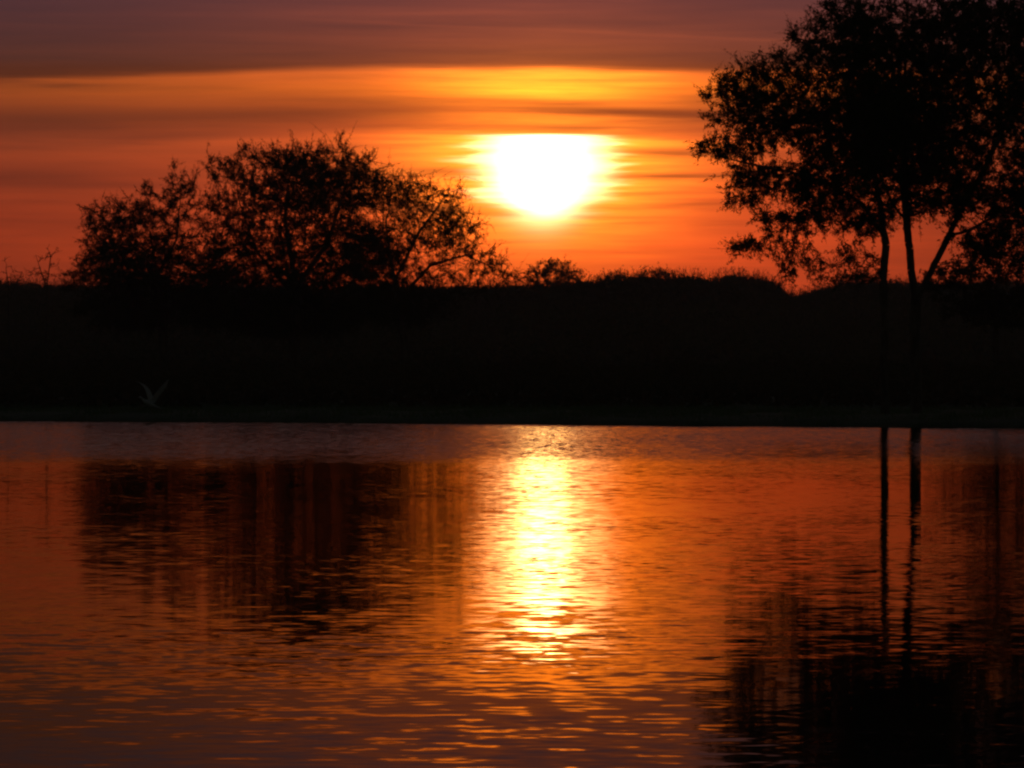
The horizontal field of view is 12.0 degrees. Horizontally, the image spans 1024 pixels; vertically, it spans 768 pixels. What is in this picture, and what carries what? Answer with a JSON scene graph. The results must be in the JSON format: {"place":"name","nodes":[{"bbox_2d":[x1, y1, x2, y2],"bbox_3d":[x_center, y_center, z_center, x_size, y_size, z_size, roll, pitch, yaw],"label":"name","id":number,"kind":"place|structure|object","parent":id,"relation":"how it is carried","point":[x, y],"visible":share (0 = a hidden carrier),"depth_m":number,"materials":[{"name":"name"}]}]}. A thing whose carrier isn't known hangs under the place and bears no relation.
{"place":"outdoors","nodes":[
{"label":"outdoors","id":0,"kind":"place"},
{"bbox_2d":[0,421,1023,767],"bbox_3d":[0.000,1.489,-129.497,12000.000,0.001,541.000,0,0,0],"label":"water","id":1,"kind":"structure","parent":0,"point":[274,595],"depth_m":27.49,"materials":[{"name":"orange liquid"}]},
{"bbox_2d":[0,389,1023,427],"bbox_3d":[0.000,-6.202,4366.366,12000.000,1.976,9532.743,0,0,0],"label":"ground","id":2,"kind":"structure","parent":0,"point":[608,420],"depth_m":125.47,"materials":[{"name":"soil"}]},
{"bbox_2d":[1,256,34,368],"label":"sapling","id":3,"kind":"object","parent":2,"relation":"on","point":[20,276],"visible":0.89,"depth_m":242.97,"materials":[{"name":"black plant"}]},
{"bbox_2d":[25,247,62,365],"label":"sapling","id":4,"kind":"object","parent":2,"relation":"on","point":[46,278],"visible":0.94,"depth_m":239.97,"materials":[{"name":"black plant"}]},
{"bbox_2d":[43,155,259,375],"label":"thorn tree","id":5,"kind":"object","parent":2,"relation":"on","point":[207,286],"visible":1,"depth_m":247.07,"materials":[{"name":"black plant"}]},
{"bbox_2d":[195,122,419,376],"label":"thorn tree","id":6,"kind":"object","parent":2,"relation":"on","point":[295,312],"visible":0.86,"depth_m":251.22,"materials":[{"name":"black plant"}]},
{"bbox_2d":[325,163,539,375],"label":"thorn tree","id":7,"kind":"object","parent":2,"relation":"on","point":[403,314],"visible":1,"depth_m":245.67,"materials":[{"name":"black plant"}]},
{"bbox_2d":[0,285,1023,389],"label":"thicket","id":8,"kind":"object","parent":2,"relation":"on","point":[572,336],"visible":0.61,"depth_m":336.41,"materials":[{"name":"black plant"}]},
{"bbox_2d":[0,266,1023,372],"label":"woodland","id":9,"kind":"object","parent":2,"relation":"on","point":[902,290],"visible":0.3,"depth_m":502.70,"materials":[{"name":"black plant"}]},
{"bbox_2d":[0,400,1023,427],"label":"grass","id":10,"kind":"structure","parent":2,"relation":"on","point":[709,409],"depth_m":130.15,"materials":[{"name":"black plant"}]},
{"bbox_2d":[136,380,167,409],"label":"bird","id":11,"kind":"object","parent":10,"relation":"on","point":[151,401],"visible":1,"depth_m":132.06},
{"bbox_2d":[517,253,597,312],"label":"bush","id":12,"kind":"object","parent":2,"relation":"on","point":[550,269],"visible":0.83,"depth_m":504.17,"materials":[{"name":"black plant"}]},
{"bbox_2d":[587,268,639,320],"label":"bush","id":13,"kind":"object","parent":2,"relation":"on","point":[610,278],"visible":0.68,"depth_m":504.32,"materials":[{"name":"black plant"}]},
{"bbox_2d":[625,262,686,340],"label":"bush","id":14,"kind":"object","parent":2,"relation":"on","point":[658,272],"visible":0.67,"depth_m":504.60,"materials":[{"name":"black plant"}]},
{"bbox_2d":[679,273,717,316],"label":"bush","id":15,"kind":"object","parent":2,"relation":"on","point":[684,295],"visible":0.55,"depth_m":504.78,"materials":[{"name":"black plant"}]},
{"bbox_2d":[707,271,788,332],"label":"bush","id":16,"kind":"object","parent":2,"relation":"on","point":[731,299],"visible":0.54,"depth_m":503.99,"materials":[{"name":"black plant"}]},
{"bbox_2d":[683,0,937,413],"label":"acacia tree","id":17,"kind":"object","parent":2,"relation":"on","point":[862,154],"visible":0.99,"depth_m":123.62,"materials":[{"name":"black plant"}]},
{"bbox_2d":[831,267,895,318],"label":"bush","id":18,"kind":"object","parent":2,"relation":"on","point":[857,281],"visible":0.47,"depth_m":504.05,"materials":[{"name":"black plant"}]},
{"bbox_2d":[823,0,1023,412],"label":"acacia tree","id":19,"kind":"object","parent":2,"relation":"on","point":[970,29],"visible":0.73,"depth_m":125.95,"materials":[{"name":"black plant"}]},
{"bbox_2d":[917,208,1023,371],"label":"tree","id":20,"kind":"object","parent":2,"relation":"on","point":[990,297],"visible":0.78,"depth_m":177.66,"materials":[{"name":"black plant"}]},
{"bbox_2d":[0,0,1023,294],"label":"sky","id":21,"kind":"structure","parent":0,"point":[574,118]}
]}

